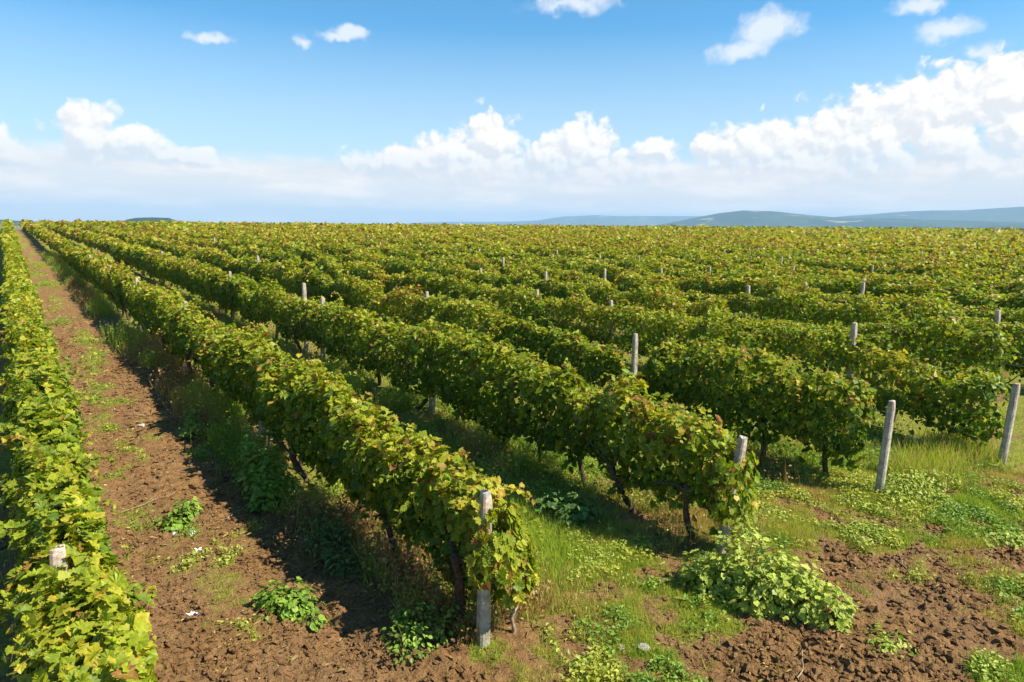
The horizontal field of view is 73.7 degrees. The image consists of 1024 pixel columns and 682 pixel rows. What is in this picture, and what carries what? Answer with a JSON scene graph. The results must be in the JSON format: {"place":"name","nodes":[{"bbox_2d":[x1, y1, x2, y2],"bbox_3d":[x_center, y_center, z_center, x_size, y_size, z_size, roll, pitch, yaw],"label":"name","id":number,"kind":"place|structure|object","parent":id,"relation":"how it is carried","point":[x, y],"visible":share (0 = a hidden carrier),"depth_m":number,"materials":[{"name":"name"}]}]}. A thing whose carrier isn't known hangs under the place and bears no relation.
{"place":"outdoors","nodes":[
{"label":"outdoors","id":0,"kind":"place"},
{"bbox_2d":[0,220,19,225],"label":"hill","id":1,"kind":"structure","parent":0,"point":[16,223],"depth_m":2405.89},
{"bbox_2d":[124,217,190,221],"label":"hill","id":2,"kind":"structure","parent":0,"point":[147,219],"depth_m":2178.35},
{"bbox_2d":[0,225,1023,681],"bbox_3d":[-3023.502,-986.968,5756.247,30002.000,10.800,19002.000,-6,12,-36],"label":"ground","id":3,"kind":"structure","parent":0,"point":[32,247],"depth_m":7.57,"materials":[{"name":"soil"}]},
{"bbox_2d":[49,544,75,624],"bbox_3d":[-3.203,2.191,4.923,0.130,1.512,0.118,-7,12,-37],"label":"trellis post","id":4,"kind":"object","parent":3,"relation":"on","point":[57,557],"visible":0.17,"depth_m":4.78,"materials":[{"name":"concrete"}]},
{"bbox_2d":[0,219,159,681],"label":"vine row","id":5,"kind":"object","parent":3,"relation":"on","point":[105,638],"visible":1,"depth_m":5.07,"materials":[{"name":"green plant"}]},
{"bbox_2d":[122,492,174,511],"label":"twig","id":6,"kind":"object","parent":3,"relation":"on","point":[146,503],"visible":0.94,"depth_m":9.01,"materials":[{"name":"brown wood"}]},
{"bbox_2d":[157,495,204,532],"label":"weed bush","id":7,"kind":"object","parent":3,"relation":"on","point":[189,511],"visible":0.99,"depth_m":8.51,"materials":[{"name":"green plant"}]},
{"bbox_2d":[186,611,198,615],"bbox_3d":[-3.042,2.610,6.532,0.136,0.043,0.092,-4,-14,9],"label":"paper scrap","id":8,"kind":"object","parent":3,"relation":"on","point":[193,613],"visible":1,"depth_m":6.51,"materials":[{"name":"white paper"}]},
{"bbox_2d":[178,403,212,438],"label":"weed bush","id":9,"kind":"object","parent":3,"relation":"on","point":[190,421],"visible":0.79,"depth_m":11.77,"materials":[{"name":"green plant"}]},
{"bbox_2d":[256,359,266,445],"bbox_3d":[-4.038,1.041,11.008,0.121,1.549,0.107,-5,11,-33],"label":"trellis post","id":10,"kind":"object","parent":3,"relation":"on","point":[261,429],"visible":0.14,"depth_m":11.03,"materials":[{"name":"concrete"}]},
{"bbox_2d":[228,422,301,514],"bbox_3d":[-3.419,1.677,9.476,0.883,0.964,1.581,-6,12,-36],"label":"weed bush","id":11,"kind":"object","parent":3,"relation":"on","point":[263,458],"visible":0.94,"depth_m":9.24,"materials":[{"name":"green plant"}]},
{"bbox_2d":[18,219,543,619],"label":"vine row","id":12,"kind":"object","parent":3,"relation":"on","point":[290,400],"visible":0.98,"depth_m":7.85,"materials":[{"name":"green plant"}]},
{"bbox_2d":[251,576,324,624],"bbox_3d":[-2.205,2.502,6.640,0.707,0.374,0.570,2,10,7],"label":"weed bush","id":13,"kind":"object","parent":3,"relation":"on","point":[282,602],"visible":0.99,"depth_m":6.59,"materials":[{"name":"green plant"}]},
{"bbox_2d":[302,283,308,351],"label":"trellis post","id":14,"kind":"object","parent":3,"relation":"on","point":[304,297],"visible":0.52,"depth_m":18.58,"materials":[{"name":"concrete"}]},
{"bbox_2d":[290,610,331,631],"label":"weed bush","id":15,"kind":"object","parent":3,"relation":"on","point":[319,622],"visible":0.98,"depth_m":6.41,"materials":[{"name":"green plant"}]},
{"bbox_2d":[320,298,325,359],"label":"trellis post","id":16,"kind":"object","parent":3,"relation":"on","point":[322,301],"visible":0.3,"depth_m":17.79,"materials":[{"name":"concrete"}]},
{"bbox_2d":[295,502,367,580],"bbox_3d":[-2.088,2.197,7.790,0.664,0.433,1.687,-5,11,-29],"label":"weed bush","id":17,"kind":"object","parent":3,"relation":"on","point":[325,550],"visible":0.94,"depth_m":7.64,"materials":[{"name":"green plant"}]},
{"bbox_2d":[36,219,760,539],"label":"vine row","id":18,"kind":"object","parent":3,"relation":"on","point":[712,479],"visible":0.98,"depth_m":10.74,"materials":[{"name":"green plant"}]},
{"bbox_2d":[425,291,428,323],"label":"trellis post","id":19,"kind":"object","parent":3,"relation":"on","point":[426,294],"visible":0.3,"depth_m":19.66,"materials":[{"name":"concrete"}]},
{"bbox_2d":[380,581,476,664],"bbox_3d":[-0.807,2.448,6.212,0.907,0.496,0.804,-6,12,-36],"label":"weed bush","id":20,"kind":"object","parent":3,"relation":"on","point":[415,641],"visible":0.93,"depth_m":6.10,"materials":[{"name":"green plant"}]},
{"bbox_2d":[429,344,435,412],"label":"trellis post","id":21,"kind":"object","parent":3,"relation":"on","point":[432,407],"visible":0.25,"depth_m":13.20,"materials":[{"name":"concrete"}]},
{"bbox_2d":[56,218,883,479],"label":"vine row","id":22,"kind":"object","parent":3,"relation":"on","point":[781,383],"visible":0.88,"depth_m":12.20,"materials":[{"name":"green plant"}]},
{"bbox_2d":[476,489,492,647],"bbox_3d":[-0.243,2.047,5.983,0.118,1.556,0.105,-6,11,-39],"label":"trellis post","id":23,"kind":"object","parent":3,"relation":"on","point":[483,622],"visible":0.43,"depth_m":5.99,"materials":[{"name":"concrete"}]},
{"bbox_2d":[0,250,1023,679],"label":"tall weeds","id":24,"kind":"object","parent":3,"relation":"on","point":[186,388],"visible":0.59,"depth_m":10.61,"materials":[{"name":"green plant"}]},
{"bbox_2d":[508,584,517,633],"bbox_3d":[0.007,2.443,6.239,0.105,0.556,0.062,-1,10,-11],"label":"vine trunk","id":25,"kind":"object","parent":3,"relation":"on","point":[511,617],"visible":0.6,"depth_m":6.24,"materials":[{"name":"brown wood"}]},
{"bbox_2d":[28,261,1023,681],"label":"ground weeds","id":26,"kind":"object","parent":3,"relation":"on","point":[880,531],"visible":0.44,"depth_m":8.41,"materials":[{"name":"green plant"}]},
{"bbox_2d":[534,290,538,319],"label":"trellis post","id":27,"kind":"object","parent":3,"relation":"on","point":[537,292],"visible":0.17,"depth_m":20.79,"materials":[{"name":"concrete"}]},
{"bbox_2d":[72,220,1010,446],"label":"vine row","id":28,"kind":"object","parent":3,"relation":"on","point":[945,387],"visible":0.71,"depth_m":14.89,"materials":[{"name":"green plant"}]},
{"bbox_2d":[92,219,1023,406],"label":"vine row","id":29,"kind":"object","parent":3,"relation":"on","point":[560,290],"visible":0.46,"depth_m":19.75,"materials":[{"name":"green plant"}]},
{"bbox_2d":[109,220,1023,381],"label":"vine row","id":30,"kind":"object","parent":3,"relation":"on","point":[633,281],"visible":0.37,"depth_m":21.62,"materials":[{"name":"green plant"}]},
{"bbox_2d":[533,487,607,530],"bbox_3d":[0.689,2.117,8.709,0.775,0.449,1.059,-22,25,-67],"label":"weed bush","id":31,"kind":"object","parent":3,"relation":"on","point":[566,507],"visible":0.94,"depth_m":8.61,"materials":[{"name":"green plant"}]},
{"bbox_2d":[124,220,1023,353],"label":"vine row","id":32,"kind":"object","parent":3,"relation":"on","point":[736,286],"visible":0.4,"depth_m":26.52,"materials":[{"name":"green plant"}]},
{"bbox_2d":[142,220,1023,335],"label":"vine row","id":33,"kind":"object","parent":3,"relation":"on","point":[965,298],"visible":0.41,"depth_m":28.13,"materials":[{"name":"green plant"}]},
{"bbox_2d":[152,220,1022,298],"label":"vine row","id":34,"kind":"object","parent":3,"relation":"on","point":[675,264],"visible":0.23,"depth_m":35.70,"materials":[{"name":"green plant"}]},
{"bbox_2d":[172,220,1023,296],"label":"vine row","id":35,"kind":"object","parent":3,"relation":"on","point":[1015,287],"visible":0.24,"depth_m":37.91,"materials":[{"name":"green plant"}]},
{"bbox_2d":[183,221,1023,284],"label":"vine row","id":36,"kind":"object","parent":3,"relation":"on","point":[736,259],"visible":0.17,"depth_m":44.78,"materials":[{"name":"green plant"}]},
{"bbox_2d":[603,269,605,282],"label":"trellis post","id":37,"kind":"object","parent":3,"relation":"on","point":[604,274],"visible":0.3,"depth_m":27.57,"materials":[{"name":"concrete"}]},
{"bbox_2d":[609,300,613,348],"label":"trellis post","id":38,"kind":"object","parent":3,"relation":"on","point":[610,302],"visible":0.22,"depth_m":18.17,"materials":[{"name":"concrete"}]},
{"bbox_2d":[200,221,1023,284],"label":"vine row","id":39,"kind":"object","parent":3,"relation":"on","point":[921,269],"visible":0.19,"depth_m":41.24,"materials":[{"name":"green plant"}]},
{"bbox_2d":[217,221,1023,278],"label":"vine row","id":40,"kind":"object","parent":3,"relation":"on","point":[1016,273],"visible":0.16,"depth_m":50.37,"materials":[{"name":"green plant"}]},
{"bbox_2d":[220,221,1023,274],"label":"vine row","id":41,"kind":"object","parent":3,"relation":"on","point":[892,262],"visible":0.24,"depth_m":48.30,"materials":[{"name":"green plant"}]},
{"bbox_2d":[631,333,637,397],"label":"trellis post","id":42,"kind":"object","parent":3,"relation":"on","point":[634,352],"visible":0.52,"depth_m":13.31,"materials":[{"name":"concrete"}]},
{"bbox_2d":[247,221,1023,271],"bbox_3d":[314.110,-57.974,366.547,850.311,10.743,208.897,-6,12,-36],"label":"distant vine rows","id":43,"kind":"object","parent":3,"relation":"on","point":[989,247],"visible":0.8,"depth_m":94.10,"materials":[{"name":"green plant"}]},
{"bbox_2d":[637,643,651,651],"bbox_3d":[1.188,2.755,6.141,0.126,0.061,0.129,0,10,-2],"label":"stone","id":44,"kind":"object","parent":3,"relation":"on","point":[642,647],"visible":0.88,"depth_m":6.12,"materials":[{"name":"beige stone"}]},
{"bbox_2d":[715,435,747,553],"bbox_3d":[2.484,1.811,7.761,0.118,1.559,0.107,-1,14,-36],"label":"trellis post","id":45,"kind":"object","parent":3,"relation":"on","point":[740,450],"visible":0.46,"depth_m":7.64,"materials":[{"name":"concrete"}]},
{"bbox_2d":[709,509,763,541],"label":"weed bush","id":46,"kind":"object","parent":3,"relation":"on","point":[748,534],"visible":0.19,"depth_m":8.33,"materials":[{"name":"green plant"}]},
{"bbox_2d":[744,285,749,317],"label":"trellis post","id":47,"kind":"object","parent":3,"relation":"on","point":[748,289],"visible":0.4,"depth_m":22.19,"materials":[{"name":"concrete"}]},
{"bbox_2d":[677,515,857,633],"bbox_3d":[2.561,2.254,6.934,1.731,0.888,0.934,4,10,22],"label":"mallow bush","id":48,"kind":"object","parent":3,"relation":"on","point":[781,584],"visible":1,"depth_m":6.75,"materials":[{"name":"green plant"}]},
{"bbox_2d":[796,649,803,677],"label":"twig","id":49,"kind":"object","parent":3,"relation":"on","point":[802,664],"visible":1,"depth_m":5.95,"materials":[{"name":"beige wood"}]},
{"bbox_2d":[843,322,857,412],"bbox_3d":[6.500,0.645,13.149,0.132,2.040,0.116,-6,13,-30],"label":"trellis post","id":50,"kind":"object","parent":3,"relation":"on","point":[853,336],"visible":0.38,"depth_m":12.98,"materials":[{"name":"concrete"}]},
{"bbox_2d":[860,282,864,293],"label":"trellis post","id":51,"kind":"object","parent":3,"relation":"on","point":[863,287],"visible":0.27,"depth_m":22.59,"materials":[{"name":"concrete"}]},
{"bbox_2d":[874,400,895,493],"bbox_3d":[5.239,1.554,9.594,0.119,1.492,0.108,-5,12,-43],"label":"trellis post","id":52,"kind":"object","parent":3,"relation":"on","point":[885,445],"visible":0.94,"depth_m":9.54,"materials":[{"name":"concrete"}]},
{"bbox_2d":[861,620,918,659],"bbox_3d":[3.457,2.761,6.250,0.478,0.191,0.629,4,10,22],"label":"weed bush","id":53,"kind":"object","parent":3,"relation":"on","point":[885,647],"visible":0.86,"depth_m":6.20,"materials":[{"name":"green plant"}]},
{"bbox_2d":[881,463,964,506],"bbox_3d":[5.810,2.014,9.822,1.126,0.416,1.701,7,12,36],"label":"weed bush","id":54,"kind":"object","parent":3,"relation":"on","point":[911,483],"visible":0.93,"depth_m":9.71,"materials":[{"name":"green plant"}]},
{"bbox_2d":[852,422,1022,493],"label":"tall grass","id":55,"kind":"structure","parent":3,"relation":"on","point":[938,456],"depth_m":10.90,"materials":[{"name":"green plant"}]},
{"bbox_2d":[989,310,1000,380],"bbox_3d":[11.824,0.166,16.723,0.132,1.880,0.116,-5,10,-24],"label":"trellis post","id":56,"kind":"object","parent":3,"relation":"on","point":[997,318],"visible":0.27,"depth_m":16.57,"materials":[{"name":"concrete"}]},
{"bbox_2d":[968,524,1023,549],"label":"weed bush","id":57,"kind":"object","parent":3,"relation":"on","point":[1008,535],"visible":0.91,"depth_m":8.30,"materials":[{"name":"green plant"}]},
{"bbox_2d":[997,383,1019,464],"bbox_3d":[7.993,1.392,10.989,0.127,1.472,0.113,-3,11,-35],"label":"trellis post","id":58,"kind":"object","parent":3,"relation":"on","point":[1009,421],"visible":0.93,"depth_m":10.94,"materials":[{"name":"concrete"}]},
{"bbox_2d":[0,0,1023,223],"label":"sky","id":59,"kind":"structure","parent":0,"point":[330,111],"materials":[{"name":"blue"}]},
{"bbox_2d":[27,262,1023,681],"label":"grass","id":60,"kind":"structure","parent":0,"point":[611,534],"depth_m":8.09,"materials":[{"name":"green plant"}]},
{"bbox_2d":[401,215,701,225],"bbox_3d":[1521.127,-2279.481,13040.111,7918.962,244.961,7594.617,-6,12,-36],"label":"hills","id":61,"kind":"structure","parent":0,"point":[592,220],"depth_m":12297.92,"materials":[{"name":"blue"}]},
{"bbox_2d":[656,210,1023,228],"bbox_3d":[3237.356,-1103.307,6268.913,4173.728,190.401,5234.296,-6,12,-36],"label":"hills","id":62,"kind":"structure","parent":0,"point":[756,218],"depth_m":5716.91,"materials":[{"name":"blue"}]},
{"bbox_2d":[840,206,1023,221],"bbox_3d":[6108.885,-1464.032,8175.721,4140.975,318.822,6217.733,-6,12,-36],"label":"hills","id":63,"kind":"structure","parent":0,"point":[1012,214],"depth_m":8085.42,"materials":[{"name":"blue"}]}
]}

